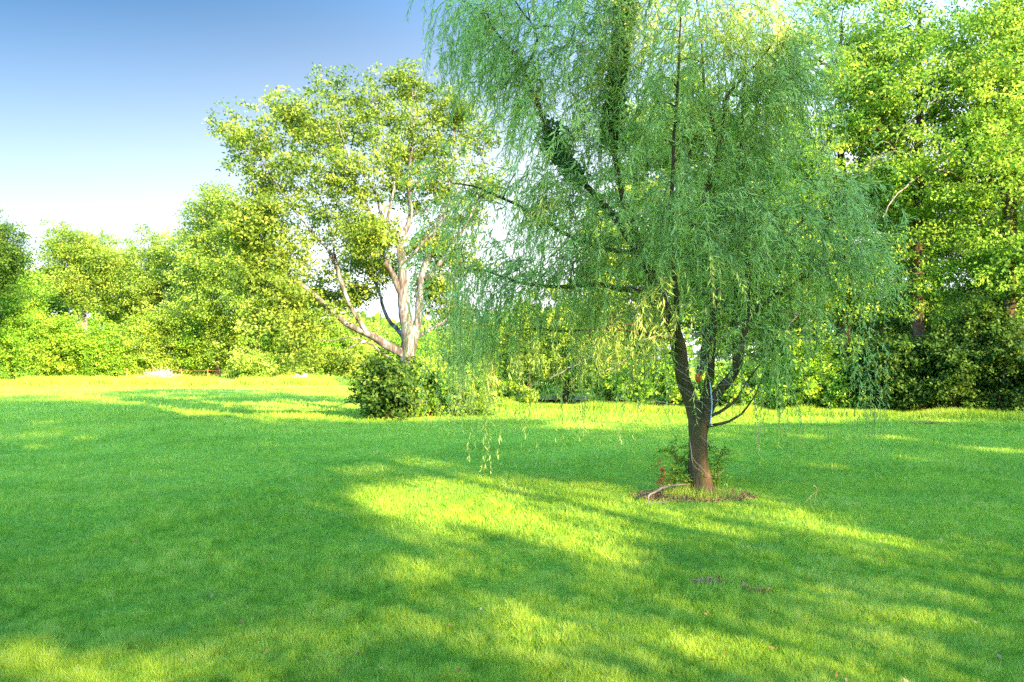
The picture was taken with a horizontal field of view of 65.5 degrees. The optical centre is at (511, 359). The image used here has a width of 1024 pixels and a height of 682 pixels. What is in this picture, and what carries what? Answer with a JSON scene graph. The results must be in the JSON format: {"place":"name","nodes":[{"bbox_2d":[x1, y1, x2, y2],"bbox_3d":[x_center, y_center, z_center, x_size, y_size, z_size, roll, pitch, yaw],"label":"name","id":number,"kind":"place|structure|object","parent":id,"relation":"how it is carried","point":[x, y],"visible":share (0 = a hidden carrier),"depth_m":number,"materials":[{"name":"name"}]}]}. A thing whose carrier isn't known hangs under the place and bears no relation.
{"place":"outdoors","nodes":[
{"label":"outdoors","id":0,"kind":"place"},
{"bbox_2d":[0,372,363,385],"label":"tall grass","id":1,"kind":"structure","parent":0,"point":[323,380],"depth_m":53.38,"materials":[{"name":"plant"}]},
{"bbox_2d":[0,360,1023,681],"bbox_3d":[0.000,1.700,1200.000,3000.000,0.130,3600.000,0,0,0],"label":"ground","id":2,"kind":"structure","parent":0,"point":[404,442],"depth_m":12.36,"materials":[{"name":"green plant"}]},
{"bbox_2d":[0,209,47,316],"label":"tree","id":3,"kind":"object","parent":2,"relation":"on","point":[12,254],"visible":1,"depth_m":52.17,"materials":[{"name":"green plant"}]},
{"bbox_2d":[0,255,55,378],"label":"tree","id":4,"kind":"object","parent":2,"relation":"on","point":[29,283],"visible":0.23,"depth_m":59.12,"materials":[{"name":"green plant"}]},
{"bbox_2d":[0,279,76,380],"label":"bush","id":5,"kind":"object","parent":2,"relation":"on","point":[26,319],"visible":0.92,"depth_m":56.86,"materials":[{"name":"green plant"}]},
{"bbox_2d":[25,311,88,377],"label":"bush","id":6,"kind":"object","parent":2,"relation":"on","point":[58,366],"visible":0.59,"depth_m":60.29,"materials":[{"name":"green plant"}]},
{"bbox_2d":[36,272,80,350],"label":"tree","id":7,"kind":"object","parent":2,"relation":"on","point":[53,304],"visible":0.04,"depth_m":77.40,"materials":[{"name":"green plant"}]},
{"bbox_2d":[26,216,135,333],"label":"tree","id":8,"kind":"object","parent":2,"relation":"on","point":[70,281],"visible":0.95,"depth_m":68.59,"materials":[{"name":"green plant"}]},
{"bbox_2d":[47,308,130,376],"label":"bush","id":9,"kind":"object","parent":2,"relation":"on","point":[89,342],"visible":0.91,"depth_m":60.20,"materials":[{"name":"green plant"}]},
{"bbox_2d":[76,337,141,377],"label":"bush","id":10,"kind":"object","parent":2,"relation":"on","point":[117,368],"visible":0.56,"depth_m":60.88,"materials":[{"name":"green plant"}]},
{"bbox_2d":[73,227,145,349],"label":"tree","id":11,"kind":"object","parent":2,"relation":"on","point":[112,315],"visible":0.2,"depth_m":73.63,"materials":[{"name":"green plant"}]},
{"bbox_2d":[96,222,187,338],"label":"tree","id":12,"kind":"object","parent":2,"relation":"on","point":[137,286],"visible":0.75,"depth_m":68.04,"materials":[{"name":"green plant"}]},
{"bbox_2d":[112,300,192,376],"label":"bush","id":13,"kind":"object","parent":2,"relation":"on","point":[149,353],"visible":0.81,"depth_m":62.15,"materials":[{"name":"green plant"}]},
{"bbox_2d":[139,367,178,377],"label":"rock","id":14,"kind":"object","parent":2,"relation":"on","point":[162,373],"visible":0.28,"depth_m":58.22,"materials":[{"name":"white stone"}]},
{"bbox_2d":[145,295,214,377],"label":"bush","id":15,"kind":"object","parent":2,"relation":"on","point":[172,368],"visible":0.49,"depth_m":62.94,"materials":[{"name":"green plant"}]},
{"bbox_2d":[142,228,220,365],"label":"tree","id":16,"kind":"object","parent":2,"relation":"on","point":[162,236],"visible":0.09,"depth_m":67.32,"materials":[{"name":"green plant"}]},
{"bbox_2d":[166,310,222,377],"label":"bush","id":17,"kind":"object","parent":2,"relation":"on","point":[184,344],"visible":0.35,"depth_m":62.80,"materials":[{"name":"green plant"}]},
{"bbox_2d":[156,175,281,376],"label":"tree","id":18,"kind":"object","parent":2,"relation":"on","point":[193,262],"visible":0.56,"depth_m":60.20,"materials":[{"name":"green plant"}]},
{"bbox_2d":[190,304,264,377],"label":"bush","id":19,"kind":"object","parent":2,"relation":"on","point":[222,352],"visible":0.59,"depth_m":61.51,"materials":[{"name":"green plant"}]},
{"bbox_2d":[126,368,328,375],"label":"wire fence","id":20,"kind":"object","parent":2,"relation":"on","point":[207,372],"visible":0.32,"depth_m":60.40,"materials":[{"name":"metal"}]},
{"bbox_2d":[219,347,279,379],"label":"bush","id":21,"kind":"object","parent":2,"relation":"on","point":[250,364],"visible":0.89,"depth_m":56.38,"materials":[{"name":"green plant"}]},
{"bbox_2d":[232,324,278,367],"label":"bush","id":22,"kind":"object","parent":2,"relation":"on","point":[264,348],"visible":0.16,"depth_m":62.37,"materials":[{"name":"green plant"}]},
{"bbox_2d":[211,203,301,356],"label":"tree","id":23,"kind":"object","parent":2,"relation":"on","point":[257,344],"visible":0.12,"depth_m":58.55,"materials":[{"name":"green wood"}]},
{"bbox_2d":[263,334,311,376],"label":"bush","id":24,"kind":"object","parent":2,"relation":"on","point":[284,373],"visible":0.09,"depth_m":62.64,"materials":[{"name":"green plant"}]},
{"bbox_2d":[272,272,325,372],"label":"tree","id":25,"kind":"object","parent":2,"relation":"on","point":[304,316],"visible":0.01,"depth_m":65.31,"materials":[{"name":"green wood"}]},
{"bbox_2d":[301,323,352,377],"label":"bush","id":26,"kind":"object","parent":2,"relation":"on","point":[330,343],"visible":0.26,"depth_m":64.28,"materials":[{"name":"green plant"}]},
{"bbox_2d":[314,311,386,378],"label":"bush","id":27,"kind":"object","parent":2,"relation":"on","point":[365,346],"visible":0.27,"depth_m":65.24,"materials":[{"name":"green plant"}]},
{"bbox_2d":[201,57,523,415],"bbox_3d":[-4.593,-3.822,24.916,9.638,11.155,6.117,0,0,-24],"label":"tree","id":28,"kind":"object","parent":2,"relation":"on","point":[370,237],"visible":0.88,"depth_m":23.24,"materials":[{"name":"green plant"}]},
{"bbox_2d":[341,315,398,374],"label":"tree","id":29,"kind":"object","parent":2,"relation":"on","point":[382,327],"visible":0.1,"depth_m":86.14,"materials":[{"name":"green plant"}]},
{"bbox_2d":[344,347,432,421],"bbox_3d":[-3.773,0.703,23.244,3.106,2.182,2.454,0,0,35],"label":"bush","id":30,"kind":"object","parent":2,"relation":"on","point":[393,400],"visible":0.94,"depth_m":22.76,"materials":[{"name":"green plant"}]},
{"bbox_2d":[385,326,440,365],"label":"tree","id":31,"kind":"object","parent":2,"relation":"on","point":[398,342],"visible":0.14,"depth_m":82.10,"materials":[{"name":"green plant"}]},
{"bbox_2d":[401,355,424,380],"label":"bush","id":32,"kind":"object","parent":2,"relation":"on","point":[418,358],"visible":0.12,"depth_m":24.12,"materials":[{"name":"green plant"}]},
{"bbox_2d":[406,356,459,416],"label":"bush","id":33,"kind":"object","parent":2,"relation":"on","point":[429,411],"visible":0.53,"depth_m":23.61,"materials":[{"name":"green plant"}]},
{"bbox_2d":[421,337,478,374],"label":"bush","id":34,"kind":"object","parent":2,"relation":"on","point":[436,357],"visible":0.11,"depth_m":33.52,"materials":[{"name":"green plant"}]},
{"bbox_2d":[418,312,492,357],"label":"tree","id":35,"kind":"object","parent":2,"relation":"on","point":[436,342],"visible":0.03,"depth_m":60.41,"materials":[{"name":"green plant"}]},
{"bbox_2d":[432,362,501,416],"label":"bush","id":36,"kind":"object","parent":2,"relation":"on","point":[477,399],"visible":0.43,"depth_m":23.46,"materials":[{"name":"green plant"}]},
{"bbox_2d":[473,346,519,400],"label":"bush","id":37,"kind":"object","parent":2,"relation":"on","point":[508,394],"visible":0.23,"depth_m":30.59,"materials":[{"name":"green plant"}]},
{"bbox_2d":[464,299,551,364],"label":"tree","id":38,"kind":"object","parent":2,"relation":"on","point":[494,333],"visible":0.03,"depth_m":49.59,"materials":[{"name":"green plant"}]},
{"bbox_2d":[0,288,1023,371],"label":"wood","id":39,"kind":"object","parent":2,"relation":"on","point":[377,316],"visible":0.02,"depth_m":110.13,"materials":[{"name":"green plant"}]},
{"bbox_2d":[504,384,539,403],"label":"bush","id":40,"kind":"object","parent":2,"relation":"on","point":[525,398],"visible":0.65,"depth_m":29.85,"materials":[{"name":"green plant"}]},
{"bbox_2d":[483,287,569,388],"bbox_3d":[0.629,-0.529,31.028,3.668,4.652,3.152,0,0,0],"label":"tree","id":41,"kind":"object","parent":2,"relation":"on","point":[533,376],"visible":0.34,"depth_m":30.46,"materials":[{"name":"green plant"}]},
{"bbox_2d":[38,432,1014,681],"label":"fallen leaves","id":42,"kind":"object","parent":2,"relation":"on","point":[705,613],"depth_m":5.61,"materials":[{"name":"brown plant"}]},
{"bbox_2d":[504,336,558,391],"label":"bush","id":43,"kind":"object","parent":2,"relation":"on","point":[548,381],"visible":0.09,"depth_m":39.55,"materials":[{"name":"green plant"}]},
{"bbox_2d":[540,282,602,403],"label":"tree","id":44,"kind":"object","parent":2,"relation":"on","point":[567,362],"visible":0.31,"depth_m":30.26,"materials":[{"name":"green plant"}]},
{"bbox_2d":[551,338,593,392],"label":"bush","id":45,"kind":"object","parent":2,"relation":"on","point":[575,386],"depth_m":39.69,"materials":[{"name":"green plant"}]},
{"bbox_2d":[577,292,634,364],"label":"tree","id":46,"kind":"object","parent":2,"relation":"on","point":[600,317],"visible":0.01,"depth_m":43.65,"materials":[{"name":"green plant"}]},
{"bbox_2d":[580,330,633,403],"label":"bush","id":47,"kind":"object","parent":2,"relation":"on","point":[606,394],"visible":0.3,"depth_m":28.83,"materials":[{"name":"green plant"}]},
{"bbox_2d":[566,207,649,400],"bbox_3d":[3.603,-2.002,30.153,3.363,7.557,4.140,0,0,42],"label":"tree","id":48,"kind":"object","parent":2,"relation":"on","point":[626,295],"visible":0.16,"depth_m":29.73,"materials":[{"name":"green plant"}]},
{"bbox_2d":[601,340,662,404],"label":"bush","id":49,"kind":"object","parent":2,"relation":"on","point":[619,383],"visible":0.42,"depth_m":27.71,"materials":[{"name":"green plant"}]},
{"bbox_2d":[565,99,700,344],"bbox_3d":[5.893,-5.074,35.908,7.053,13.663,6.913,0,0,0],"label":"tree","id":50,"kind":"object","parent":2,"relation":"on","point":[634,177],"visible":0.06,"depth_m":35.08,"materials":[{"name":"green plant"}]},
{"bbox_2d":[391,0,922,496],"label":"willow tree","id":51,"kind":"object","parent":2,"relation":"on","point":[617,56],"visible":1,"depth_m":9.62,"materials":[{"name":"green plant"}]},
{"bbox_2d":[696,357,700,381],"bbox_3d":[2.300,0.086,9.840,0.068,0.383,0.068,0,0,0],"label":"bird feeder","id":52,"kind":"object","parent":51,"relation":"hanging from","point":[698,379],"visible":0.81,"depth_m":9.82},
{"bbox_2d":[709,382,712,425],"bbox_3d":[2.472,0.547,9.851,0.064,0.550,0.045,0,0,-38],"label":"rope","id":53,"kind":"object","parent":51,"relation":"hanging from","point":[711,403],"visible":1,"depth_m":9.83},
{"bbox_2d":[648,355,698,406],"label":"bush","id":54,"kind":"object","parent":2,"relation":"on","point":[675,393],"visible":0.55,"depth_m":27.66,"materials":[{"name":"green plant"}]},
{"bbox_2d":[628,488,757,502],"bbox_3d":[2.255,1.688,9.940,1.598,0.136,0.945,0,0,0],"label":"soil patch","id":55,"kind":"object","parent":2,"relation":"on","point":[656,495],"visible":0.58,"depth_m":9.79,"materials":[{"name":"brown soil"}]},
{"bbox_2d":[649,460,674,491],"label":"sapling","id":56,"kind":"object","parent":55,"relation":"on","point":[660,479],"visible":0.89,"depth_m":10.00,"materials":[{"name":"brown plant"}]},
{"bbox_2d":[653,435,691,491],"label":"sapling","id":57,"kind":"object","parent":55,"relation":"on","point":[675,467],"visible":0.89,"depth_m":10.05,"materials":[{"name":"green plant"}]},
{"bbox_2d":[658,480,742,499],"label":"tall grass","id":58,"kind":"structure","parent":55,"relation":"on","point":[679,491],"depth_m":9.82,"materials":[{"name":"green plant"}]},
{"bbox_2d":[683,440,736,488],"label":"sapling","id":59,"kind":"object","parent":55,"relation":"on","point":[724,451],"visible":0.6,"depth_m":10.19,"materials":[{"name":"green plant"}]},
{"bbox_2d":[617,46,769,384],"bbox_3d":[7.465,-5.223,30.982,6.040,13.855,6.452,0,0,31],"label":"tree","id":60,"kind":"object","parent":2,"relation":"on","point":[703,356],"visible":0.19,"depth_m":29.98,"materials":[{"name":"green plant"}]},
{"bbox_2d":[681,371,729,407],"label":"bush","id":61,"kind":"object","parent":2,"relation":"on","point":[714,382],"visible":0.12,"depth_m":27.25,"materials":[{"name":"green plant"}]},
{"bbox_2d":[690,574,727,586],"bbox_3d":[1.503,1.680,6.026,0.329,0.103,0.220,0,0,0],"label":"soil patch","id":62,"kind":"object","parent":2,"relation":"on","point":[708,578],"visible":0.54,"depth_m":6.02,"materials":[{"name":"soil"}]},
{"bbox_2d":[680,234,785,370],"bbox_3d":[10.828,-2.803,38.078,6.575,9.246,6.378,0,0,0],"label":"tree","id":63,"kind":"object","parent":2,"relation":"on","point":[697,332],"visible":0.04,"depth_m":38.52,"materials":[{"name":"green plant"}]},
{"bbox_2d":[712,360,767,406],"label":"bush","id":64,"kind":"object","parent":2,"relation":"on","point":[746,375],"visible":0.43,"depth_m":26.62,"materials":[{"name":"green plant"}]},
{"bbox_2d":[736,580,771,592],"bbox_3d":[1.780,1.682,5.829,0.211,0.100,0.212,0,0,-38],"label":"soil patch","id":65,"kind":"object","parent":2,"relation":"on","point":[747,586],"visible":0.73,"depth_m":5.82,"materials":[{"name":"soil"}]},
{"bbox_2d":[689,0,855,378],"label":"tree","id":66,"kind":"object","parent":2,"relation":"on","point":[736,339],"visible":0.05,"depth_m":29.20,"materials":[{"name":"green plant"}]},
{"bbox_2d":[745,353,806,409],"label":"bush","id":67,"kind":"object","parent":2,"relation":"on","point":[767,394],"visible":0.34,"depth_m":26.23,"materials":[{"name":"green plant"}]},
{"bbox_2d":[745,299,816,378],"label":"bush","id":68,"kind":"object","parent":2,"relation":"on","point":[772,349],"visible":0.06,"depth_m":30.77,"materials":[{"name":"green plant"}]},
{"bbox_2d":[767,332,839,409],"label":"bush","id":69,"kind":"object","parent":2,"relation":"on","point":[814,386],"visible":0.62,"depth_m":25.39,"materials":[{"name":"green plant"}]},
{"bbox_2d":[805,485,817,506],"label":"dry twig","id":70,"kind":"object","parent":2,"relation":"on","point":[815,495],"visible":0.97,"depth_m":9.20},
{"bbox_2d":[770,171,862,343],"bbox_3d":[13.384,-3.486,36.125,6.136,10.481,7.039,0,0,29],"label":"tree","id":71,"kind":"object","parent":2,"relation":"on","point":[815,301],"visible":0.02,"depth_m":35.15,"materials":[{"name":"green plant"}]},
{"bbox_2d":[802,345,865,409],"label":"bush","id":72,"kind":"object","parent":2,"relation":"on","point":[835,392],"visible":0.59,"depth_m":25.02,"materials":[{"name":"green plant"}]},
{"bbox_2d":[743,0,950,406],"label":"tree","id":73,"kind":"object","parent":2,"relation":"on","point":[859,39],"visible":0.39,"depth_m":24.65,"materials":[{"name":"green plant"}]},
{"bbox_2d":[770,10,831,69],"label":"bare branch","id":74,"kind":"object","parent":73,"relation":"attached to","point":[824,63],"visible":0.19,"depth_m":24.48,"materials":[{"name":"brown plant"}]},
{"bbox_2d":[813,294,897,407],"bbox_3d":[12.222,-0.457,28.824,3.566,4.402,4.322,0,0,0],"label":"bush","id":75,"kind":"object","parent":2,"relation":"on","point":[859,328],"visible":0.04,"depth_m":28.37,"materials":[{"name":"green plant"}]},
{"bbox_2d":[836,320,910,411],"bbox_3d":[11.406,0.231,25.014,2.505,3.035,3.090,0,0,44],"label":"bush","id":76,"kind":"object","parent":2,"relation":"on","point":[877,329],"visible":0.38,"depth_m":24.72,"materials":[{"name":"green plant"}]},
{"bbox_2d":[835,155,968,336],"bbox_3d":[16.321,-3.813,33.888,5.426,11.036,7.269,0,0,24],"label":"tree","id":77,"kind":"object","parent":2,"relation":"on","point":[909,263],"visible":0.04,"depth_m":33.05,"materials":[{"name":"green plant"}]},
{"bbox_2d":[867,332,948,410],"bbox_3d":[12.183,0.445,24.478,3.228,2.632,2.451,0,0,-37],"label":"bush","id":78,"kind":"object","parent":2,"relation":"on","point":[904,390],"visible":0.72,"depth_m":23.76,"materials":[{"name":"green plant"}]},
{"bbox_2d":[879,285,962,409],"bbox_3d":[14.570,-0.590,28.556,3.424,4.794,4.517,0,0,45],"label":"bush","id":79,"kind":"object","parent":2,"relation":"on","point":[902,328],"visible":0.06,"depth_m":28.06,"materials":[{"name":"green plant"}]},
{"bbox_2d":[828,0,1023,410],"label":"tree","id":80,"kind":"object","parent":2,"relation":"on","point":[922,207],"visible":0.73,"depth_m":23.79,"materials":[{"name":"green plant"}]},
{"bbox_2d":[852,141,907,180],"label":"bare branch","id":81,"kind":"object","parent":80,"relation":"attached to","point":[894,150],"visible":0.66,"depth_m":23.27,"materials":[{"name":"brown plant"}]},
{"bbox_2d":[877,159,969,216],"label":"bare branch","id":82,"kind":"object","parent":80,"relation":"attached to","point":[945,171],"visible":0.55,"depth_m":23.12,"materials":[{"name":"brown plant"}]},
{"bbox_2d":[911,420,951,423],"bbox_3d":[11.195,1.659,21.315,1.180,0.114,0.685,0,0,0],"label":"soil patch","id":83,"kind":"object","parent":2,"relation":"on","point":[931,422],"visible":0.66,"depth_m":21.19,"materials":[{"name":"brown soil"}]},
{"bbox_2d":[898,318,991,410],"bbox_3d":[13.137,0.231,23.810,2.356,3.030,3.385,0,0,42],"label":"bush","id":84,"kind":"object","parent":2,"relation":"on","point":[953,360],"visible":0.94,"depth_m":23.14,"materials":[{"name":"green plant"}]},
{"bbox_2d":[899,0,1023,407],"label":"tree","id":85,"kind":"object","parent":2,"relation":"on","point":[1004,66],"visible":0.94,"depth_m":22.57,"materials":[{"name":"green plant"}]},
{"bbox_2d":[896,62,973,140],"bbox_3d":[13.492,-7.643,23.292,5.244,2.968,1.112,0,0,-26],"label":"bare branch","id":86,"kind":"object","parent":85,"relation":"attached to","point":[934,100],"visible":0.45,"depth_m":22.74,"materials":[{"name":"brown plant"}]},
{"bbox_2d":[902,163,1023,319],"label":"tree","id":87,"kind":"object","parent":2,"relation":"on","point":[964,288],"visible":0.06,"depth_m":31.80,"materials":[{"name":"green plant"}]},
{"bbox_2d":[942,289,1002,394],"bbox_3d":[16.432,-0.379,27.721,4.113,4.421,4.504,0,0,0],"label":"bush","id":88,"kind":"object","parent":2,"relation":"on","point":[972,316],"visible":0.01,"depth_m":27.60,"materials":[{"name":"green plant"}]},
{"bbox_2d":[953,293,1023,412],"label":"bush","id":89,"kind":"object","parent":2,"relation":"on","point":[992,320],"visible":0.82,"depth_m":22.90,"materials":[{"name":"green plant"}]},
{"bbox_2d":[967,186,1023,322],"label":"tree","id":90,"kind":"object","parent":2,"relation":"on","point":[1021,307],"visible":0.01,"depth_m":31.47,"materials":[{"name":"green plant"}]},
{"bbox_2d":[989,331,1023,411],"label":"bush","id":91,"kind":"object","parent":2,"relation":"on","point":[1008,401],"visible":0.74,"depth_m":22.73,"materials":[{"name":"green plant"}]},
{"bbox_2d":[0,0,1023,359],"label":"sky","id":92,"kind":"structure","parent":0,"point":[103,103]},
{"bbox_2d":[550,339,605,378],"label":"bare branch","id":93,"kind":"object","parent":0,"point":[569,367],"visible":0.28,"depth_m":27.55,"materials":[{"name":"brown plant"}]},
{"bbox_2d":[538,395,629,399],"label":"pond","id":94,"kind":"structure","parent":0,"point":[548,397],"depth_m":34.48,"materials":[{"name":"teal liquid"}]},
{"bbox_2d":[490,397,1023,421],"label":"tall grass","id":95,"kind":"structure","parent":0,"point":[963,413],"depth_m":24.59,"materials":[{"name":"green plant"}]}
]}

